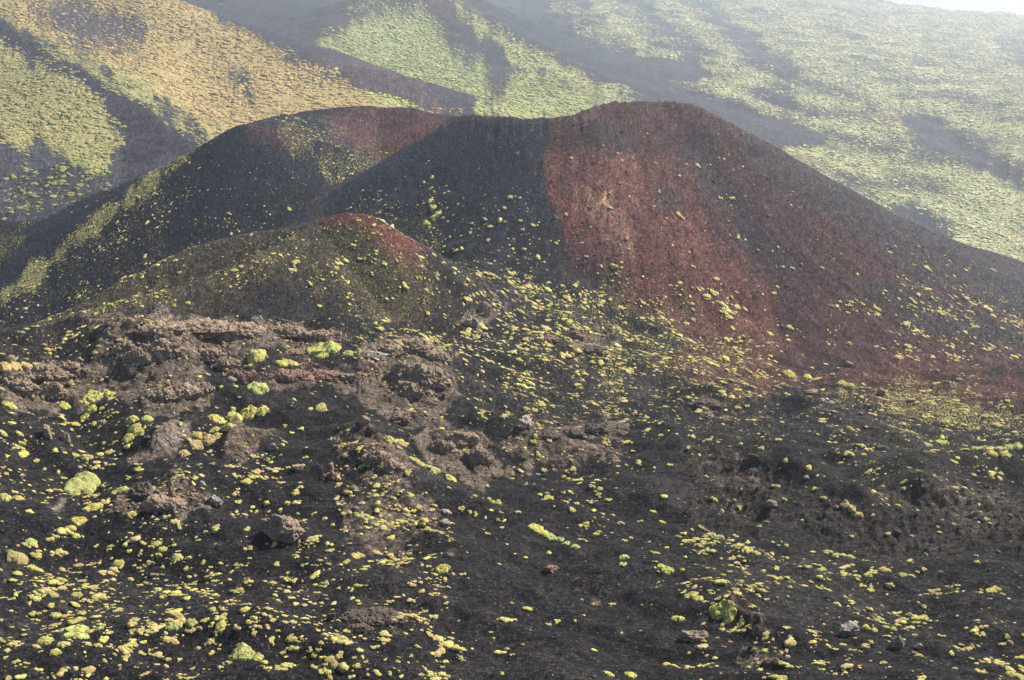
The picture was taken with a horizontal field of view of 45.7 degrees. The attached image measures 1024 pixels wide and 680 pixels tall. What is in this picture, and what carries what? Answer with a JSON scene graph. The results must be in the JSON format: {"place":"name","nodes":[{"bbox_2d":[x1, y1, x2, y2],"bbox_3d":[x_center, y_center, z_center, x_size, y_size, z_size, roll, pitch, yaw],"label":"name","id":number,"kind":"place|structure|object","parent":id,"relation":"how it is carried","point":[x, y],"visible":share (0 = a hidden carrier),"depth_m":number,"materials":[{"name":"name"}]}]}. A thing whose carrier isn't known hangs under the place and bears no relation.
{"place":"outdoors","nodes":[
{"label":"outdoors","id":0,"kind":"place"},
{"bbox_2d":[0,105,459,326],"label":"crater hill","id":1,"kind":"structure","parent":0,"point":[237,144],"depth_m":263.88,"materials":[{"name":"soil"}]},
{"bbox_2d":[20,212,492,327],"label":"cinder cone hill","id":2,"kind":"structure","parent":0,"point":[276,288],"depth_m":180.43,"materials":[{"name":"soil"}]},
{"bbox_2d":[479,301,491,314],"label":"boulder","id":3,"kind":"object","parent":2,"relation":"on","point":[484,307],"visible":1,"depth_m":184.65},
{"bbox_2d":[0,0,550,264],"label":"tan ridge hill","id":4,"kind":"structure","parent":0,"point":[370,77],"depth_m":521.36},
{"bbox_2d":[0,250,1023,679],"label":"ground","id":5,"kind":"structure","parent":0,"point":[588,572],"depth_m":105.14,"materials":[{"name":"soil"}]},
{"bbox_2d":[0,493,11,501],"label":"cushion plant","id":6,"kind":"object","parent":5,"relation":"on","point":[5,497],"visible":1,"depth_m":100.67,"materials":[{"name":"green plant"}]},
{"bbox_2d":[1,401,16,408],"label":"cushion plant","id":7,"kind":"object","parent":5,"relation":"on","point":[8,405],"visible":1,"depth_m":119.00,"materials":[{"name":"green plant"}]},
{"bbox_2d":[5,549,28,563],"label":"cushion plant","id":8,"kind":"object","parent":5,"relation":"on","point":[16,557],"visible":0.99,"depth_m":92.46,"materials":[{"name":"yellow plant"}]},
{"bbox_2d":[0,361,39,371],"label":"cushion plant","id":9,"kind":"object","parent":5,"relation":"on","point":[5,366],"visible":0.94,"depth_m":127.06,"materials":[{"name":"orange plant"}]},
{"bbox_2d":[29,552,41,559],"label":"cushion plant","id":10,"kind":"object","parent":5,"relation":"on","point":[37,556],"visible":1,"depth_m":93.89,"materials":[{"name":"yellow plant"}]},
{"bbox_2d":[26,564,44,571],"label":"cushion plant","id":11,"kind":"object","parent":5,"relation":"on","point":[33,567],"visible":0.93,"depth_m":91.84,"materials":[{"name":"yellow plant"}]},
{"bbox_2d":[0,355,88,404],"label":"lava outcrop","id":12,"kind":"object","parent":5,"relation":"on","point":[50,376],"visible":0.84,"depth_m":126.33,"materials":[{"name":"stone"}]},
{"bbox_2d":[35,636,53,645],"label":"cushion plant","id":13,"kind":"object","parent":5,"relation":"on","point":[43,640],"visible":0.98,"depth_m":75.05,"materials":[{"name":"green plant"}]},
{"bbox_2d":[43,424,51,439],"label":"boulder","id":14,"kind":"object","parent":5,"relation":"on","point":[47,433],"visible":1,"depth_m":114.02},
{"bbox_2d":[45,590,58,596],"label":"cushion plant","id":15,"kind":"object","parent":5,"relation":"on","point":[51,593],"visible":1,"depth_m":85.63,"materials":[{"name":"beige plant"}]},
{"bbox_2d":[49,648,61,655],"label":"cushion plant","id":16,"kind":"object","parent":5,"relation":"on","point":[56,651],"visible":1,"depth_m":73.14,"materials":[{"name":"yellow plant"}]},
{"bbox_2d":[55,641,70,647],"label":"cushion plant","id":17,"kind":"object","parent":5,"relation":"on","point":[62,644],"visible":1,"depth_m":74.08,"materials":[{"name":"yellow plant"}]},
{"bbox_2d":[58,400,70,409],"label":"cushion plant","id":18,"kind":"object","parent":5,"relation":"on","point":[63,405],"visible":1,"depth_m":125.49,"materials":[{"name":"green plant"}]},
{"bbox_2d":[61,432,70,443],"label":"boulder","id":19,"kind":"object","parent":5,"relation":"on","point":[65,437],"visible":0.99,"depth_m":115.38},
{"bbox_2d":[63,624,89,638],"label":"cushion plant","id":20,"kind":"object","parent":5,"relation":"on","point":[71,631],"visible":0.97,"depth_m":77.56,"materials":[{"name":"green plant"}]},
{"bbox_2d":[68,516,86,530],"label":"cushion plant","id":21,"kind":"object","parent":5,"relation":"on","point":[76,521],"visible":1,"depth_m":99.28,"materials":[{"name":"yellow plant"}]},
{"bbox_2d":[63,471,100,493],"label":"cushion plant","id":22,"kind":"object","parent":5,"relation":"on","point":[87,482],"visible":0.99,"depth_m":109.55,"materials":[{"name":"green plant"}]},
{"bbox_2d":[71,453,93,460],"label":"cushion plant","id":23,"kind":"object","parent":5,"relation":"on","point":[84,457],"visible":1,"depth_m":113.61,"materials":[{"name":"yellow plant"}]},
{"bbox_2d":[80,404,96,419],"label":"cushion plant","id":24,"kind":"object","parent":5,"relation":"on","point":[88,411],"visible":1,"depth_m":123.64,"materials":[{"name":"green plant"}]},
{"bbox_2d":[82,502,102,511],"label":"cushion plant","id":25,"kind":"object","parent":5,"relation":"on","point":[90,507],"visible":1,"depth_m":102.43,"materials":[{"name":"yellow plant"}]},
{"bbox_2d":[78,389,116,403],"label":"cushion plant","id":26,"kind":"object","parent":5,"relation":"on","point":[91,396],"visible":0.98,"depth_m":127.38,"materials":[{"name":"yellow plant"}]},
{"bbox_2d":[110,486,127,494],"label":"cushion plant","id":27,"kind":"object","parent":5,"relation":"on","point":[119,490],"visible":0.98,"depth_m":105.46,"materials":[{"name":"green plant"}]},
{"bbox_2d":[121,433,133,442],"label":"cushion plant","id":28,"kind":"object","parent":5,"relation":"on","point":[128,437],"visible":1,"depth_m":117.02,"materials":[{"name":"yellow plant"}]},
{"bbox_2d":[124,415,138,423],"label":"cushion plant","id":29,"kind":"object","parent":5,"relation":"on","point":[131,419],"visible":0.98,"depth_m":119.95,"materials":[{"name":"yellow plant"}]},
{"bbox_2d":[127,366,138,377],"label":"boulder","id":30,"kind":"object","parent":5,"relation":"on","point":[132,372],"visible":1,"depth_m":131.28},
{"bbox_2d":[127,423,140,432],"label":"cushion plant","id":31,"kind":"object","parent":5,"relation":"on","point":[133,428],"visible":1,"depth_m":118.03,"materials":[{"name":"yellow plant"}]},
{"bbox_2d":[128,481,154,502],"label":"boulder","id":32,"kind":"object","parent":5,"relation":"on","point":[140,492],"visible":0.71,"depth_m":102.54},
{"bbox_2d":[141,415,153,421],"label":"cushion plant","id":33,"kind":"object","parent":5,"relation":"on","point":[146,418],"visible":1,"depth_m":120.21,"materials":[{"name":"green plant"}]},
{"bbox_2d":[105,333,190,370],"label":"lava outcrop","id":34,"kind":"object","parent":5,"relation":"on","point":[160,349],"visible":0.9,"depth_m":133.05,"materials":[{"name":"stone"}]},
{"bbox_2d":[128,487,209,519],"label":"lava outcrop","id":35,"kind":"object","parent":5,"relation":"on","point":[162,502],"visible":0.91,"depth_m":99.92,"materials":[{"name":"stone"}]},
{"bbox_2d":[168,480,175,497],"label":"rock spire","id":36,"kind":"object","parent":35,"relation":"on","point":[171,492],"visible":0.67,"depth_m":102.68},
{"bbox_2d":[165,620,182,630],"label":"cushion plant","id":37,"kind":"object","parent":5,"relation":"on","point":[173,625],"visible":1,"depth_m":78.39,"materials":[{"name":"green plant"}]},
{"bbox_2d":[170,553,182,563],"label":"cushion plant","id":38,"kind":"object","parent":5,"relation":"on","point":[175,557],"visible":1,"depth_m":93.60,"materials":[{"name":"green plant"}]},
{"bbox_2d":[141,381,214,404],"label":"lava outcrop","id":39,"kind":"object","parent":5,"relation":"on","point":[175,391],"visible":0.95,"depth_m":125.84,"materials":[{"name":"stone"}]},
{"bbox_2d":[191,431,202,438],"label":"cushion plant","id":40,"kind":"object","parent":5,"relation":"on","point":[197,435],"visible":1,"depth_m":118.44,"materials":[{"name":"yellow plant"}]},
{"bbox_2d":[121,314,273,347],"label":"lava outcrop","id":41,"kind":"object","parent":5,"relation":"on","point":[223,331],"visible":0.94,"depth_m":140.54,"materials":[{"name":"stone"}]},
{"bbox_2d":[186,433,220,449],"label":"cushion plant","id":42,"kind":"object","parent":5,"relation":"on","point":[207,440],"visible":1,"depth_m":117.65,"materials":[{"name":"beige plant"}]},
{"bbox_2d":[179,335,246,369],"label":"lava outcrop","id":43,"kind":"object","parent":5,"relation":"on","point":[217,356],"visible":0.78,"depth_m":136.17,"materials":[{"name":"stone"}]},
{"bbox_2d":[207,496,222,507],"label":"boulder","id":44,"kind":"object","parent":5,"relation":"on","point":[215,502],"visible":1,"depth_m":103.16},
{"bbox_2d":[209,423,234,432],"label":"cushion plant","id":45,"kind":"object","parent":5,"relation":"on","point":[227,426],"visible":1,"depth_m":119.43,"materials":[{"name":"yellow plant"}]},
{"bbox_2d":[206,405,268,423],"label":"cushion plant","id":46,"kind":"object","parent":5,"relation":"on","point":[249,412],"visible":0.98,"depth_m":125.42,"materials":[{"name":"yellow plant"}]},
{"bbox_2d":[220,369,260,384],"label":"lava outcrop","id":47,"kind":"object","parent":5,"relation":"on","point":[241,377],"visible":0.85,"depth_m":130.39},
{"bbox_2d":[227,643,254,661],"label":"cushion plant","id":48,"kind":"object","parent":5,"relation":"on","point":[243,652],"visible":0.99,"depth_m":75.18,"materials":[{"name":"green plant"}]},
{"bbox_2d":[246,349,267,363],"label":"cushion plant","id":49,"kind":"object","parent":5,"relation":"on","point":[255,356],"visible":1,"depth_m":137.00,"materials":[{"name":"yellow plant"}]},
{"bbox_2d":[246,381,268,394],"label":"cushion plant","id":50,"kind":"object","parent":5,"relation":"on","point":[257,388],"visible":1,"depth_m":129.05,"materials":[{"name":"green plant"}]},
{"bbox_2d":[251,654,267,663],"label":"cushion plant","id":51,"kind":"object","parent":5,"relation":"on","point":[259,657],"visible":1,"depth_m":74.57,"materials":[{"name":"yellow plant"}]},
{"bbox_2d":[258,513,305,543],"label":"boulder","id":52,"kind":"object","parent":5,"relation":"on","point":[283,528],"visible":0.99,"depth_m":95.47,"materials":[{"name":"stone"}]},
{"bbox_2d":[275,358,297,366],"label":"cushion plant","id":53,"kind":"object","parent":5,"relation":"on","point":[283,362],"visible":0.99,"depth_m":137.15,"materials":[{"name":"yellow plant"}]},
{"bbox_2d":[282,346,304,355],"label":"lava outcrop","id":54,"kind":"object","parent":5,"relation":"on","point":[294,352],"visible":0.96,"depth_m":140.90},
{"bbox_2d":[291,464,303,471],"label":"boulder","id":55,"kind":"object","parent":5,"relation":"on","point":[297,467],"visible":1,"depth_m":110.75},
{"bbox_2d":[250,315,346,342],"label":"lava outcrop","id":56,"kind":"object","parent":5,"relation":"on","point":[285,331],"visible":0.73,"depth_m":148.62,"materials":[{"name":"stone"}]},
{"bbox_2d":[261,367,347,384],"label":"lava outcrop","id":57,"kind":"object","parent":5,"relation":"on","point":[282,375],"visible":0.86,"depth_m":132.76,"materials":[{"name":"stone"}]},
{"bbox_2d":[315,403,326,410],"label":"cushion plant","id":58,"kind":"object","parent":5,"relation":"on","point":[320,406],"visible":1,"depth_m":126.89,"materials":[{"name":"yellow plant"}]},
{"bbox_2d":[305,341,341,355],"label":"cushion plant","id":59,"kind":"object","parent":5,"relation":"on","point":[329,347],"visible":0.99,"depth_m":143.52,"materials":[{"name":"green plant"}]},
{"bbox_2d":[320,462,343,480],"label":"lava outcrop","id":60,"kind":"object","parent":5,"relation":"on","point":[330,474],"visible":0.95,"depth_m":109.10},
{"bbox_2d":[326,436,341,447],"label":"boulder","id":61,"kind":"object","parent":5,"relation":"on","point":[331,441],"visible":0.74,"depth_m":116.25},
{"bbox_2d":[341,373,357,381],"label":"boulder","id":62,"kind":"object","parent":5,"relation":"on","point":[349,377],"visible":1,"depth_m":135.25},
{"bbox_2d":[342,348,361,355],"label":"cushion plant","id":63,"kind":"object","parent":5,"relation":"on","point":[349,352],"visible":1,"depth_m":142.90,"materials":[{"name":"yellow plant"}]},
{"bbox_2d":[359,416,369,424],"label":"boulder","id":64,"kind":"object","parent":5,"relation":"on","point":[364,420],"visible":1,"depth_m":118.65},
{"bbox_2d":[339,606,406,633],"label":"lava outcrop","id":65,"kind":"object","parent":5,"relation":"on","point":[364,619],"visible":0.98,"depth_m":79.79,"materials":[{"name":"stone"}]},
{"bbox_2d":[363,350,388,359],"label":"boulder","id":66,"kind":"object","parent":5,"relation":"on","point":[375,354],"visible":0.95,"depth_m":143.03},
{"bbox_2d":[357,447,407,473],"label":"lava outcrop","id":67,"kind":"object","parent":5,"relation":"on","point":[389,463],"visible":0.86,"depth_m":109.54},
{"bbox_2d":[383,436,408,445],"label":"cushion plant","id":68,"kind":"object","parent":5,"relation":"on","point":[391,440],"visible":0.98,"depth_m":116.27,"materials":[{"name":"yellow plant"}]},
{"bbox_2d":[391,411,410,424],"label":"boulder","id":69,"kind":"object","parent":5,"relation":"on","point":[402,418],"visible":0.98,"depth_m":122.94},
{"bbox_2d":[363,335,451,365],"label":"lava outcrop","id":70,"kind":"object","parent":5,"relation":"on","point":[425,348],"visible":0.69,"depth_m":149.41,"materials":[{"name":"stone"}]},
{"bbox_2d":[380,360,451,401],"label":"lava outcrop","id":71,"kind":"object","parent":5,"relation":"on","point":[415,380],"visible":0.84,"depth_m":136.54,"materials":[{"name":"stone"}]},
{"bbox_2d":[421,464,440,473],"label":"cushion plant","id":72,"kind":"object","parent":5,"relation":"on","point":[435,470],"visible":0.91,"depth_m":112.37,"materials":[{"name":"yellow plant"}]},
{"bbox_2d":[434,564,450,574],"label":"cushion plant","id":73,"kind":"object","parent":5,"relation":"on","point":[442,569],"visible":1,"depth_m":88.85,"materials":[{"name":"yellow plant"}]},
{"bbox_2d":[422,430,494,469],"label":"lava outcrop","id":74,"kind":"object","parent":5,"relation":"on","point":[455,440],"visible":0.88,"depth_m":118.24,"materials":[{"name":"stone"}]},
{"bbox_2d":[460,315,479,328],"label":"boulder","id":75,"kind":"object","parent":5,"relation":"on","point":[471,321],"visible":1,"depth_m":180.47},
{"bbox_2d":[0,113,1023,679],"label":"cushion plants","id":76,"kind":"object","parent":5,"relation":"on","point":[500,387],"visible":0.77,"depth_m":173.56,"materials":[{"name":"green plant"}]},
{"bbox_2d":[0,100,1023,679],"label":"scattered stones","id":77,"kind":"object","parent":5,"relation":"on","point":[516,154],"visible":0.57,"depth_m":155.91,"materials":[{"name":"stone"}]},
{"bbox_2d":[516,415,534,428],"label":"boulder","id":78,"kind":"object","parent":5,"relation":"on","point":[525,422],"visible":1,"depth_m":124.23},
{"bbox_2d":[527,523,548,535],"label":"cushion plant","id":79,"kind":"object","parent":5,"relation":"on","point":[536,528],"visible":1,"depth_m":102.08,"materials":[{"name":"yellow plant"}]},
{"bbox_2d":[541,565,558,572],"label":"boulder","id":80,"kind":"object","parent":5,"relation":"on","point":[551,568],"visible":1,"depth_m":92.76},
{"bbox_2d":[544,334,558,342],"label":"boulder","id":81,"kind":"object","parent":5,"relation":"on","point":[550,338],"visible":1,"depth_m":179.84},
{"bbox_2d":[544,533,569,544],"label":"cushion plant","id":82,"kind":"object","parent":5,"relation":"on","point":[551,537],"visible":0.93,"depth_m":101.18,"materials":[{"name":"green plant"}]},
{"bbox_2d":[567,330,584,340],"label":"boulder","id":83,"kind":"object","parent":5,"relation":"on","point":[575,334],"visible":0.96,"depth_m":188.98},
{"bbox_2d":[524,421,629,441],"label":"lava outcrop","id":84,"kind":"object","parent":5,"relation":"on","point":[604,428],"visible":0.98,"depth_m":128.07,"materials":[{"name":"stone"}]},
{"bbox_2d":[582,347,602,354],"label":"boulder","id":85,"kind":"object","parent":5,"relation":"on","point":[588,350],"visible":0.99,"depth_m":178.56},
{"bbox_2d":[624,672,636,678],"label":"cushion plant","id":86,"kind":"object","parent":5,"relation":"on","point":[631,675],"visible":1,"depth_m":73.08,"materials":[{"name":"yellow plant"}]},
{"bbox_2d":[657,563,673,574],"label":"cushion plant","id":87,"kind":"object","parent":5,"relation":"on","point":[667,570],"visible":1,"depth_m":92.38,"materials":[{"name":"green plant"}]},
{"bbox_2d":[683,591,702,601],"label":"cushion plant","id":88,"kind":"object","parent":5,"relation":"on","point":[693,596],"visible":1,"depth_m":85.60,"materials":[{"name":"yellow plant"}]},
{"bbox_2d":[679,630,708,642],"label":"boulder","id":89,"kind":"object","parent":5,"relation":"on","point":[691,636],"visible":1,"depth_m":78.76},
{"bbox_2d":[682,398,730,414],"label":"lava outcrop","id":90,"kind":"object","parent":5,"relation":"on","point":[714,404],"visible":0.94,"depth_m":152.81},
{"bbox_2d":[706,532,724,539],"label":"cushion plant","id":91,"kind":"object","parent":5,"relation":"on","point":[713,535],"visible":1,"depth_m":101.59,"materials":[{"name":"green plant"}]},
{"bbox_2d":[708,599,736,623],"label":"cushion plant","id":92,"kind":"object","parent":5,"relation":"on","point":[726,609],"visible":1,"depth_m":82.26,"materials":[{"name":"green plant"}]},
{"bbox_2d":[741,546,760,554],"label":"cushion plant","id":93,"kind":"object","parent":5,"relation":"on","point":[746,549],"visible":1,"depth_m":96.53,"materials":[{"name":"yellow plant"}]},
{"bbox_2d":[764,499,776,508],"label":"boulder","id":94,"kind":"object","parent":5,"relation":"on","point":[769,503],"visible":1,"depth_m":107.51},
{"bbox_2d":[782,369,796,378],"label":"cushion plant","id":95,"kind":"object","parent":5,"relation":"on","point":[788,373],"visible":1,"depth_m":195.93,"materials":[{"name":"yellow plant"}]},
{"bbox_2d":[822,549,839,558],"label":"cushion plant","id":96,"kind":"object","parent":5,"relation":"on","point":[835,555],"visible":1,"depth_m":97.10,"materials":[{"name":"yellow plant"}]},
{"bbox_2d":[836,380,854,387],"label":"cushion plant","id":97,"kind":"object","parent":5,"relation":"on","point":[842,383],"visible":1,"depth_m":191.56,"materials":[{"name":"yellow plant"}]},
{"bbox_2d":[837,620,859,636],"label":"boulder","id":98,"kind":"object","parent":5,"relation":"on","point":[850,628],"visible":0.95,"depth_m":79.89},
{"bbox_2d":[840,499,862,517],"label":"cushion plant","id":99,"kind":"object","parent":5,"relation":"on","point":[850,508],"visible":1,"depth_m":106.09,"materials":[{"name":"yellow plant"}]},
{"bbox_2d":[890,634,904,648],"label":"boulder","id":100,"kind":"object","parent":5,"relation":"on","point":[897,642],"visible":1,"depth_m":77.00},
{"bbox_2d":[985,585,1000,592],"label":"cushion plant","id":101,"kind":"object","parent":5,"relation":"on","point":[994,589],"visible":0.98,"depth_m":86.60,"materials":[{"name":"yellow plant"}]},
{"bbox_2d":[987,450,1011,457],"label":"cushion plant","id":102,"kind":"object","parent":5,"relation":"on","point":[992,453],"visible":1,"depth_m":120.62,"materials":[{"name":"yellow plant"}]},
{"bbox_2d":[994,445,1012,450],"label":"cushion plant","id":103,"kind":"object","parent":5,"relation":"on","point":[1008,447],"visible":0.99,"depth_m":121.97,"materials":[{"name":"yellow plant"}]},
{"bbox_2d":[1005,671,1023,679],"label":"cushion plant","id":104,"kind":"object","parent":5,"relation":"on","point":[1019,676],"visible":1,"depth_m":72.85,"materials":[{"name":"yellow plant"}]},
{"bbox_2d":[0,0,1023,260],"bbox_3d":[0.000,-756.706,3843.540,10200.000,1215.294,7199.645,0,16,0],"label":"distant hillside","id":105,"kind":"structure","parent":0,"point":[150,138],"depth_m":846.91,"materials":[{"name":"plant"}]},
{"bbox_2d":[0,0,1023,215],"bbox_3d":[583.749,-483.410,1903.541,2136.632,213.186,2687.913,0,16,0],"label":"shrub cover","id":106,"kind":"object","parent":105,"relation":"on","point":[157,25],"visible":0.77,"depth_m":978.62,"materials":[{"name":"green plant"}]},
{"bbox_2d":[0,27,1023,261],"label":"shrub cover on hills","id":107,"kind":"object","parent":105,"relation":"on","point":[125,57],"visible":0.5,"depth_m":509.78,"materials":[{"name":"green plant"}]},
{"bbox_2d":[308,0,827,146],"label":"lava flow","id":108,"kind":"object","parent":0,"point":[651,77],"depth_m":986.06,"materials":[{"name":"stone"}]},
{"bbox_2d":[277,101,1023,371],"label":"red cinder cone","id":109,"kind":"object","parent":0,"point":[859,217],"visible":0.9,"depth_m":236.69,"materials":[{"name":"gravel"}]},
{"bbox_2d":[885,0,1023,14],"label":"sky","id":110,"kind":"structure","parent":0,"point":[1013,6],"materials":[{"name":"white"}]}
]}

